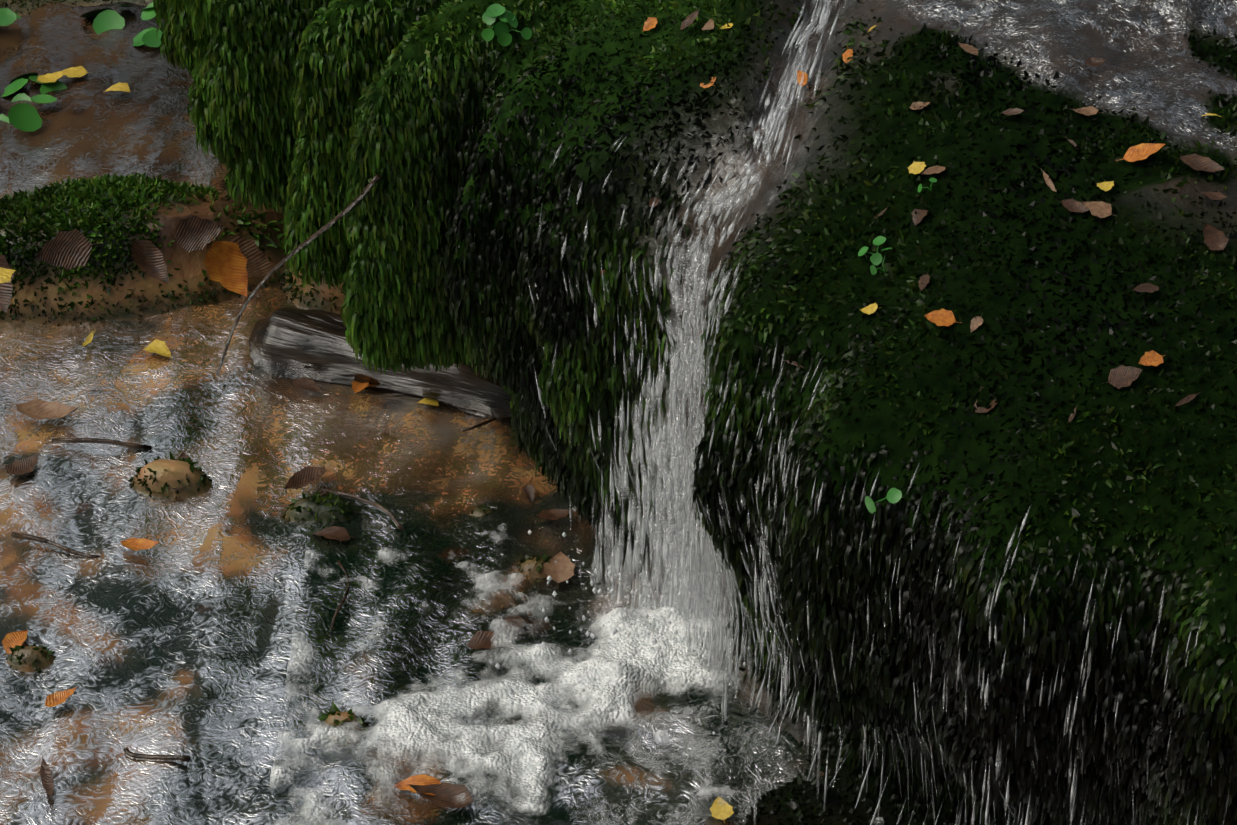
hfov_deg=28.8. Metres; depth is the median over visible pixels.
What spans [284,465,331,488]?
beech leaf
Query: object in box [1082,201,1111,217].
round leaf
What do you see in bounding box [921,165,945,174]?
beech leaf
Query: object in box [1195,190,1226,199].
beech leaf
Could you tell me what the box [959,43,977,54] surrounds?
fallen leaf
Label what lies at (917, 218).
fallen leaf
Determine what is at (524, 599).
twig
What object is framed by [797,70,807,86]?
fallen leaf
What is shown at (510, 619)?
fallen leaf
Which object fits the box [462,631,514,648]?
beech leaf
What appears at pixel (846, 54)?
beech leaf
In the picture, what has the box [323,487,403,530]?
twig
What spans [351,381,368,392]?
fallen leaf
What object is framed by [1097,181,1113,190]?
round leaf
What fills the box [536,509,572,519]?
beech leaf
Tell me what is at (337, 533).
fallen leaf
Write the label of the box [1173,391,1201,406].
narrow leaf
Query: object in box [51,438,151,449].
twig
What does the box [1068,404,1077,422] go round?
narrow leaf
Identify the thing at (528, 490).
beech leaf
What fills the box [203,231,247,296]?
fallen leaf
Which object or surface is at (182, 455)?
moss
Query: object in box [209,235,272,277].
leaf
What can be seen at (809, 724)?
waterfall trickles
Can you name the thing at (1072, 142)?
narrow leaf
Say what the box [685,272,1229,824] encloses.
waterfall sheet
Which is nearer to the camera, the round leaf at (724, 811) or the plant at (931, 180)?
the plant at (931, 180)
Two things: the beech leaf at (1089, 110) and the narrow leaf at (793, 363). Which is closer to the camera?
the narrow leaf at (793, 363)
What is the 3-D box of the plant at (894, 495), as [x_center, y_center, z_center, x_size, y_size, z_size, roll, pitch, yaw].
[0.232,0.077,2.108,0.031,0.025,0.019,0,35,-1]
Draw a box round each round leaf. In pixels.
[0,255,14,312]
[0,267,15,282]
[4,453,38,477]
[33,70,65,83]
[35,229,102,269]
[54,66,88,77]
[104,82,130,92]
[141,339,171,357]
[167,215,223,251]
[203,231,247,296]
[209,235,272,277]
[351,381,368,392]
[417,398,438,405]
[543,551,574,582]
[642,17,657,31]
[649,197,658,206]
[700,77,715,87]
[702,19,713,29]
[710,796,733,822]
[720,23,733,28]
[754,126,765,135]
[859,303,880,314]
[908,162,925,173]
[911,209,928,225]
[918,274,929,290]
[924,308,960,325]
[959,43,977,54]
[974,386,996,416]
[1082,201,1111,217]
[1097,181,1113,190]
[1102,365,1142,388]
[1138,350,1164,365]
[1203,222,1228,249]
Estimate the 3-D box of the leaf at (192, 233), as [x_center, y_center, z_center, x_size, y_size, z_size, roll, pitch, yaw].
[-0.571,-0.241,3.241,0.081,0.048,0.008,-15,10,-15]
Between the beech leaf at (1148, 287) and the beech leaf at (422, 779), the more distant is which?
the beech leaf at (422, 779)
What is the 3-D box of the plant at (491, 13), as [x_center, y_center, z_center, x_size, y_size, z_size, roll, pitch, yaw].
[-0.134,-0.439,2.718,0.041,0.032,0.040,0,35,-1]
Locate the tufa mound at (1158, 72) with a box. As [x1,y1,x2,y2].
[164,0,1236,824]
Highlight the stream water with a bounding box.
[0,2,832,824]
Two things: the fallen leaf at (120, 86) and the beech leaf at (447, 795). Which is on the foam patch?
the beech leaf at (447, 795)
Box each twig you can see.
[11,532,101,557]
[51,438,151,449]
[123,748,190,761]
[216,174,380,375]
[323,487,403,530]
[330,560,349,630]
[462,418,495,432]
[476,575,531,616]
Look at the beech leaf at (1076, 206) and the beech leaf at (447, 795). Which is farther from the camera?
the beech leaf at (447, 795)
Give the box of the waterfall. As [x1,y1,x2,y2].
[579,90,790,653]
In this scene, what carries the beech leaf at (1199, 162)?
on the tufa mound at (1158, 72)
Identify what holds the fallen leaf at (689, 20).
on the tufa mound at (1158, 72)
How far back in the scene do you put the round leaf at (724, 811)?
2.49 m
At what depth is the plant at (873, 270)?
2.23 m
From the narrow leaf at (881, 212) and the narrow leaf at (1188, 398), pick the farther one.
the narrow leaf at (881, 212)
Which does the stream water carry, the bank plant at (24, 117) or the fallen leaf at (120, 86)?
the fallen leaf at (120, 86)
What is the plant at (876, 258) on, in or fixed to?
on the tufa mound at (1158, 72)
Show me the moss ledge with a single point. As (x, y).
(80, 194)
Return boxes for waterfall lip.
[758,0,846,173]
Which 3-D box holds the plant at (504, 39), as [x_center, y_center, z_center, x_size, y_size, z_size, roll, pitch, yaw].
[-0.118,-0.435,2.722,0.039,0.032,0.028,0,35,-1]
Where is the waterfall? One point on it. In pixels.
(679, 596)
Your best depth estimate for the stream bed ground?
3.29 m
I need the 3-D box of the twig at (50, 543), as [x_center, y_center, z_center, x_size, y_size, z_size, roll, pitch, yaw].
[-0.663,0.160,2.861,0.126,0.018,0.009,10,36,14]
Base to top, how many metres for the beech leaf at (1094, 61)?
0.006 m
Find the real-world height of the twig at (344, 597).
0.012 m
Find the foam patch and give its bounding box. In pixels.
[265,523,882,824]
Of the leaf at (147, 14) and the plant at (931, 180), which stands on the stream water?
the leaf at (147, 14)
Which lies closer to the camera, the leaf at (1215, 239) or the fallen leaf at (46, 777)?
the leaf at (1215, 239)
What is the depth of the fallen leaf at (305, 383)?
3.14 m
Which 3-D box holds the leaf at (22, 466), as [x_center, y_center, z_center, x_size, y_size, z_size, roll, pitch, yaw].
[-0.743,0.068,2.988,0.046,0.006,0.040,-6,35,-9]
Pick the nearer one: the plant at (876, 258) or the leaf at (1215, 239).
the leaf at (1215, 239)
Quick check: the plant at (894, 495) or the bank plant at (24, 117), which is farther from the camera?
the bank plant at (24, 117)
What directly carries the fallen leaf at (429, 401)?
on the stream water
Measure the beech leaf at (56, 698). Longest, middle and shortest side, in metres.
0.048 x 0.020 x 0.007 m
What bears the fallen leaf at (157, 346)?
on the stream water
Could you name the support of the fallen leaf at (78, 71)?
on the stream water
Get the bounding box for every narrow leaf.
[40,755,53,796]
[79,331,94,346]
[783,359,804,368]
[873,206,887,219]
[1043,171,1055,191]
[1066,137,1078,148]
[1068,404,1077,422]
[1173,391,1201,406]
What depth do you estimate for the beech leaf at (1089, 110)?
2.32 m
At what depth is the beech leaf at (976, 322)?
2.15 m
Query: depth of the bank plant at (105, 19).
4.04 m
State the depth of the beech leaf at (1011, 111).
2.33 m
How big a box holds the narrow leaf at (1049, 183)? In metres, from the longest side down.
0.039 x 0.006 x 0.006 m
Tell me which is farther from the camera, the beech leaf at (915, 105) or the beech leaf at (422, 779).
the beech leaf at (422, 779)
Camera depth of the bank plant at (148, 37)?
3.98 m
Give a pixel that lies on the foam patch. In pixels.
(410, 723)
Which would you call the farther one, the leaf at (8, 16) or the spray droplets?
the leaf at (8, 16)
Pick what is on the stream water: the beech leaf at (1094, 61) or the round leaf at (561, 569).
the round leaf at (561, 569)
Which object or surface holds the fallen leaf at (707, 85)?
on the tufa mound at (1158, 72)
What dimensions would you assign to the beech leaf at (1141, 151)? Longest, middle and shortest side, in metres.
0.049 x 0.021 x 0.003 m
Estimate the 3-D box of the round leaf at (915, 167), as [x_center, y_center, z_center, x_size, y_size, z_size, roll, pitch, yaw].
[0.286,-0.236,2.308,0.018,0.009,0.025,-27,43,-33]
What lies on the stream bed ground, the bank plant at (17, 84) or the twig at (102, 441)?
the bank plant at (17, 84)
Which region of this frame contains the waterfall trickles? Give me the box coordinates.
[676,303,1091,824]
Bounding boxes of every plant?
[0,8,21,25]
[0,94,56,131]
[1,72,66,101]
[80,4,133,33]
[133,7,162,46]
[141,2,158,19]
[481,4,517,40]
[497,10,531,45]
[858,236,885,264]
[865,488,901,512]
[870,247,891,274]
[918,178,936,191]
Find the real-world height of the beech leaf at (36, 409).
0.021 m
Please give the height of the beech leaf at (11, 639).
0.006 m
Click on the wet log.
(292, 342)
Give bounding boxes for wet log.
[248,307,511,421]
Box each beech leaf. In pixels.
[2,630,27,654]
[7,399,77,419]
[43,687,76,708]
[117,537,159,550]
[128,233,168,283]
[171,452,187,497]
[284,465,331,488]
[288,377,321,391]
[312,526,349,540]
[393,774,440,795]
[409,783,479,808]
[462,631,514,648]
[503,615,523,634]
[522,481,534,502]
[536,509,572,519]
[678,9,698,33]
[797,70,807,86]
[842,49,852,62]
[907,101,929,109]
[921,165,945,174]
[970,313,982,331]
[1001,108,1023,114]
[1061,199,1089,212]
[1070,106,1101,115]
[1085,57,1105,65]
[1116,143,1165,161]
[1132,283,1161,292]
[1178,153,1224,171]
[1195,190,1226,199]
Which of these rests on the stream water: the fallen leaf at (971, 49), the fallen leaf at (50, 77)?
the fallen leaf at (50, 77)
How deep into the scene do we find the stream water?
2.82 m
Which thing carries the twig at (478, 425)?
on the stream water
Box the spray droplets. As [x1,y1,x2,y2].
[495,499,767,734]
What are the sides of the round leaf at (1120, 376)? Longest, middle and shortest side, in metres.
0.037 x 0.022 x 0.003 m
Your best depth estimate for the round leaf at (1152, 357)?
2.06 m
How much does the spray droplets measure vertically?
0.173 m
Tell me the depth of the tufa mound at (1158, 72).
2.30 m
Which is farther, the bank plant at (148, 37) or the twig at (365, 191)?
the bank plant at (148, 37)
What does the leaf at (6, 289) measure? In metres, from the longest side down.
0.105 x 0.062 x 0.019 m
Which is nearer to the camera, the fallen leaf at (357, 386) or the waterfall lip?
the waterfall lip
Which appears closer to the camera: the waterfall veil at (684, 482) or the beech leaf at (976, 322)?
the beech leaf at (976, 322)
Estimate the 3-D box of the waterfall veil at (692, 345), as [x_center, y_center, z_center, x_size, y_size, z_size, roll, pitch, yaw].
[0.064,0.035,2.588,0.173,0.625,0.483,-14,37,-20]
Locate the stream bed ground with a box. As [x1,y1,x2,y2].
[0,0,547,738]
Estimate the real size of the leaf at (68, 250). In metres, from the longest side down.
0.091 x 0.053 x 0.016 m
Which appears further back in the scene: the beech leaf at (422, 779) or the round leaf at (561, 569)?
the round leaf at (561, 569)
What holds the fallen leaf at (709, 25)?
on the tufa mound at (1158, 72)
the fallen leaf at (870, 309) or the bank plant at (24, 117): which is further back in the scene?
the bank plant at (24, 117)
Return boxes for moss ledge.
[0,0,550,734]
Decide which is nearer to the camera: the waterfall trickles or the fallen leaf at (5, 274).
the waterfall trickles
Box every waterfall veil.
[528,136,785,697]
[679,270,806,744]
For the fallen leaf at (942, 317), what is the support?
on the tufa mound at (1158, 72)
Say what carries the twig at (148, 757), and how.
on the stream water

